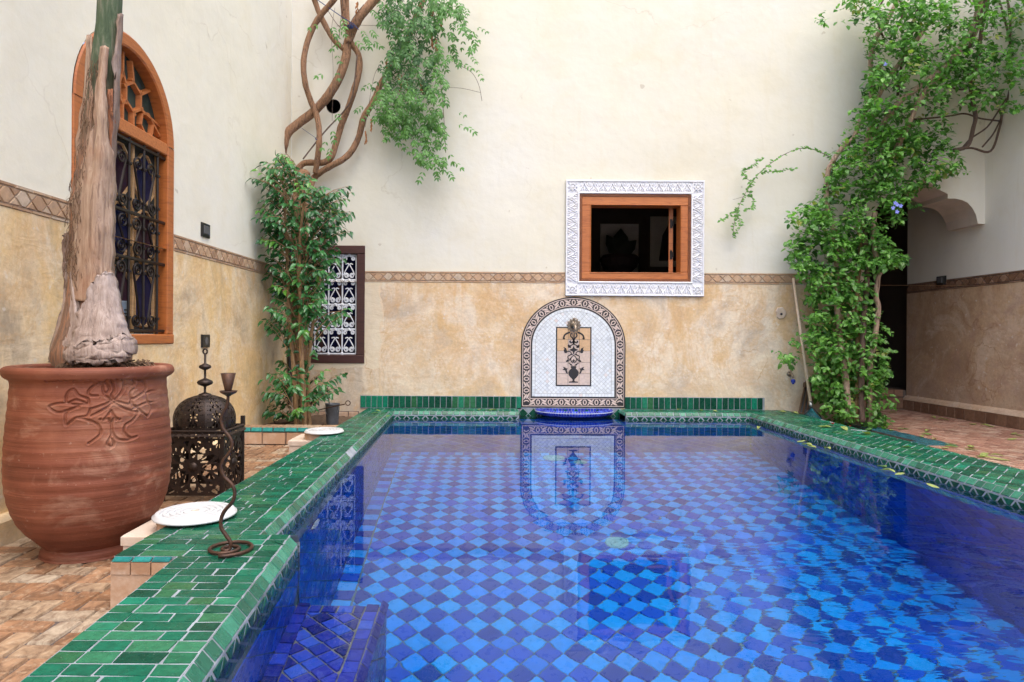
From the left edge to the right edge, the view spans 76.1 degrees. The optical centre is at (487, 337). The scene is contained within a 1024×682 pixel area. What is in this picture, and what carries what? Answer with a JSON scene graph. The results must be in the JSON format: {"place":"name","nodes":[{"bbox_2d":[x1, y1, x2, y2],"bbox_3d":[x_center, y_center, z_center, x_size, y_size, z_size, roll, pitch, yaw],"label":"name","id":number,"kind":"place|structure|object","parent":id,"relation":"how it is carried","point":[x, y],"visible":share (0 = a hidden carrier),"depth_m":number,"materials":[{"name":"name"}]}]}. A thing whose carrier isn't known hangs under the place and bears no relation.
{"place":"outdoors","nodes":[
{"label":"outdoors","id":0,"kind":"place"},
{"bbox_2d":[0,444,288,681],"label":"patio floor","id":1,"kind":"structure","parent":0,"point":[47,611],"depth_m":2.16,"materials":[{"name":"brown tile"}]},
{"bbox_2d":[0,363,174,563],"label":"terracotta pot","id":2,"kind":"object","parent":1,"relation":"on","point":[86,460],"visible":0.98,"depth_m":2.40,"materials":[{"name":"ceramic"}]},
{"bbox_2d":[48,0,154,367],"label":"palm tree","id":3,"kind":"object","parent":2,"relation":"on","point":[91,330],"visible":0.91,"depth_m":2.57,"materials":[{"name":"brown plant"}]},
{"bbox_2d":[121,520,165,549],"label":"masonry block","id":4,"kind":"structure","parent":1,"relation":"on","point":[137,534],"depth_m":2.41,"materials":[{"name":"stone"}]},
{"bbox_2d":[151,501,236,525],"bbox_3d":[-1.121,0.673,2.505,0.300,0.020,0.300,0,0,0],"label":"skimmer cover","id":5,"kind":"object","parent":4,"relation":"on","point":[194,513],"visible":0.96,"depth_m":2.46,"materials":[{"name":"white plastic"}]},
{"bbox_2d":[163,348,245,501],"bbox_3d":[-1.532,0.458,3.537,0.354,0.796,0.318,0,0,0],"label":"iron lantern","id":6,"kind":"object","parent":1,"relation":"on","point":[187,434],"visible":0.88,"depth_m":3.42,"materials":[{"name":"brown metal"}]},
{"bbox_2d":[244,414,351,444],"bbox_3d":[-1.571,0.784,5.782,0.802,0.143,1.237,0,0,0],"label":"planter","id":7,"kind":"object","parent":1,"relation":"on","point":[271,433],"visible":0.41,"depth_m":5.18,"materials":[{"name":"brown tile"}]},
{"bbox_2d":[246,150,354,424],"bbox_3d":[-1.549,-0.411,5.610,0.869,2.412,0.698,0,0,0],"label":"ficus tree","id":8,"kind":"object","parent":7,"relation":"on","point":[308,275],"visible":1,"depth_m":5.53,"materials":[{"name":"green plant"}]},
{"bbox_2d":[273,400,350,424],"bbox_3d":[-1.541,0.655,5.671,0.732,0.227,0.055,0,0,11],"label":"iron hook","id":9,"kind":"object","parent":7,"relation":"on","point":[312,411],"visible":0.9,"depth_m":5.64,"materials":[{"name":"black metal"}]},
{"bbox_2d":[324,403,339,424],"bbox_3d":[-1.366,0.678,5.750,0.130,0.188,0.130,0,0,0],"label":"bucket","id":10,"kind":"object","parent":7,"relation":"on","point":[332,415],"visible":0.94,"depth_m":5.70,"materials":[{"name":"metal"}]},
{"bbox_2d":[284,0,488,419],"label":"climbing vine","id":11,"kind":"object","parent":7,"relation":"on","point":[404,44],"visible":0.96,"depth_m":6.17,"materials":[{"name":"green plant"}]},
{"bbox_2d":[288,433,329,453],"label":"masonry block","id":12,"kind":"structure","parent":1,"relation":"on","point":[297,442],"depth_m":4.60,"materials":[{"name":"stone"}]},
{"bbox_2d":[304,427,343,434],"bbox_3d":[-1.176,0.673,4.700,0.280,0.020,0.280,0,0,0],"label":"skimmer cover","id":13,"kind":"object","parent":12,"relation":"on","point":[324,430],"visible":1,"depth_m":4.64,"materials":[{"name":"white plastic"}]},
{"bbox_2d":[859,409,1023,469],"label":"patio floor","id":14,"kind":"structure","parent":0,"point":[963,434],"depth_m":5.61,"materials":[{"name":"pink tile"}]},
{"bbox_2d":[864,388,902,408],"bbox_3d":[4.216,0.727,7.687,1.220,0.236,0.225,0,0,0],"label":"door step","id":15,"kind":"object","parent":14,"relation":"on","point":[898,393],"depth_m":7.58,"materials":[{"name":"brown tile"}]},
{"label":"ground","id":16,"kind":"structure","parent":0,"visible":0},
{"bbox_2d":[0,0,291,546],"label":"courtyard wall","id":17,"kind":"structure","parent":16,"relation":"on","point":[223,68],"depth_m":4.32,"materials":[{"name":"paint"}]},
{"bbox_2d":[71,32,173,343],"bbox_3d":[-2.057,-0.820,3.651,0.134,1.722,0.968,0,0,1],"label":"arched window","id":18,"kind":"structure","parent":17,"relation":"attached to","point":[144,201],"depth_m":3.83,"materials":[{"name":"orange wood"}]},
{"bbox_2d":[115,258,126,315],"bbox_3d":[-2.046,-0.233,3.610,0.025,0.420,0.220,0,0,1],"label":"window pane","id":19,"kind":"object","parent":18,"relation":"on","point":[124,304],"visible":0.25,"depth_m":3.66,"materials":[{"name":"blue glass"}]},
{"bbox_2d":[201,222,209,238],"bbox_3d":[-1.972,-0.747,4.572,0.019,0.097,0.120,0,0,1],"label":"light switch","id":20,"kind":"object","parent":17,"relation":"attached to","point":[205,230],"visible":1,"depth_m":4.55,"materials":[{"name":"black plastic"}]},
{"bbox_2d":[201,334,209,347],"bbox_3d":[-1.976,0.028,4.572,0.022,0.091,0.113,0,0,1],"label":"power socket","id":21,"kind":"object","parent":17,"relation":"attached to","point":[205,340],"visible":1,"depth_m":4.55,"materials":[{"name":"black plastic"}]},
{"bbox_2d":[288,249,291,404],"bbox_3d":[-1.912,-0.126,6.329,0.024,1.566,0.066,0,0,0],"label":"trunk","id":22,"kind":"object","parent":17,"relation":"attached to","point":[289,364],"visible":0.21,"depth_m":6.30,"materials":[{"name":"brown plant"}]},
{"bbox_2d":[20,407,1023,681],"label":"swimming pool","id":23,"kind":"structure","parent":16,"relation":"in","point":[186,605],"depth_m":2.15,"materials":[{"name":"tile"}]},
{"bbox_2d":[207,373,253,557],"bbox_3d":[-0.831,0.405,2.124,0.149,0.576,0.137,0,0,43],"label":"candle holder","id":24,"kind":"object","parent":23,"relation":"on","point":[225,551],"visible":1,"depth_m":2.12,"materials":[{"name":"black metal"}]},
{"bbox_2d":[215,416,1023,681],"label":"water","id":25,"kind":"structure","parent":23,"relation":"in","point":[559,549],"depth_m":2.21,"materials":[{"name":"blue liquid"}]},
{"bbox_2d":[798,381,813,415],"bbox_3d":[3.067,0.576,6.272,0.111,0.374,0.226,0,0,40],"label":"folded stand","id":26,"kind":"object","parent":23,"relation":"on","point":[804,406],"visible":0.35,"depth_m":6.27,"materials":[{"name":"brown wood"}]},
{"bbox_2d":[792,278,822,419],"bbox_3d":[2.979,0.100,6.182,0.169,1.356,0.423,0,0,-17],"label":"broom","id":27,"kind":"object","parent":23,"relation":"on","point":[810,410],"visible":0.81,"depth_m":6.18,"materials":[{"name":"brown wood"}]},
{"bbox_2d":[591,208,675,272],"bbox_3d":[1.703,-0.550,7.780,3.000,2.880,2.440,0,0,0],"label":"room","id":28,"kind":"object","parent":16,"relation":"on","point":[639,216],"depth_m":9.00,"materials":[{"name":"black"}]},
{"bbox_2d":[600,224,638,272],"bbox_3d":[1.809,-1.223,8.972,0.528,0.667,0.036,0,0,0],"label":"framed picture","id":29,"kind":"object","parent":28,"relation":"attached to","point":[631,231],"visible":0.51,"depth_m":8.96},
{"bbox_2d":[600,229,639,271],"bbox_3d":[1.719,-1.132,8.500,0.520,0.605,0.520,0,0,0],"label":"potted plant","id":30,"kind":"object","parent":28,"relation":"in","point":[621,249],"visible":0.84,"depth_m":8.42,"materials":[{"name":"black plant"}]},
{"bbox_2d":[650,216,675,266],"bbox_3d":[2.431,-1.313,8.972,0.396,0.690,0.036,0,0,0],"label":"framed picture","id":31,"kind":"object","parent":28,"relation":"attached to","point":[659,238],"visible":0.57,"depth_m":8.96},
{"bbox_2d":[290,0,985,421],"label":"courtyard wall","id":32,"kind":"structure","parent":16,"relation":"on","point":[464,274],"depth_m":6.42,"materials":[{"name":"beige paint"}]},
{"bbox_2d":[307,245,364,362],"bbox_3d":[-1.569,-0.322,6.482,0.723,1.156,0.156,0,0,0],"label":"grille window","id":33,"kind":"structure","parent":32,"relation":"attached to","point":[344,342],"depth_m":6.43,"materials":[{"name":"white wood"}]},
{"bbox_2d":[521,297,625,417],"bbox_3d":[0.841,0.189,6.262,1.024,1.165,0.310,0,0,0],"label":"wall fountain","id":34,"kind":"object","parent":32,"relation":"attached to","point":[573,349],"depth_m":6.40,"materials":[{"name":"white tile"}]},
{"bbox_2d":[565,180,704,296],"bbox_3d":[1.444,-0.970,6.747,1.357,1.134,0.714,0,0,0],"label":"open window","id":35,"kind":"structure","parent":32,"relation":"attached to","point":[685,199],"depth_m":6.41,"materials":[{"name":"white paint"}]},
{"bbox_2d":[787,368,795,383],"bbox_3d":[2.963,0.382,6.371,0.053,0.151,0.094,0,0,0],"label":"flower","id":36,"kind":"object","parent":32,"relation":"attached to","point":[790,373],"visible":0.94,"depth_m":6.35,"materials":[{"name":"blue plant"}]},
{"bbox_2d":[865,194,907,397],"bbox_3d":[4.503,-0.483,8.710,2.200,3.020,4.580,0,0,0],"label":"passage","id":37,"kind":"object","parent":16,"relation":"on","point":[893,295],"depth_m":8.17},
{"bbox_2d":[839,422,957,445],"bbox_3d":[3.255,0.873,5.709,0.720,0.093,1.418,0,0,0],"label":"planting bed","id":38,"kind":"object","parent":16,"relation":"on","point":[909,437],"visible":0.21,"depth_m":5.50,"materials":[{"name":"green tile"}]},
{"bbox_2d":[717,0,1023,429],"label":"climbing shrub","id":39,"kind":"object","parent":38,"relation":"on","point":[856,328],"visible":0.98,"depth_m":5.97,"materials":[{"name":"green plant"}]},
{"bbox_2d":[903,0,1023,429],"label":"courtyard wall","id":40,"kind":"structure","parent":16,"relation":"on","point":[965,347],"depth_m":6.45,"materials":[{"name":"paint"}]},
{"bbox_2d":[936,276,946,284],"bbox_3d":[4.866,-0.608,7.011,0.036,0.094,0.121,0,0,0],"label":"wall light","id":41,"kind":"object","parent":40,"relation":"attached to","point":[940,280],"visible":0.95,"depth_m":6.99,"materials":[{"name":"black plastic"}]}
]}

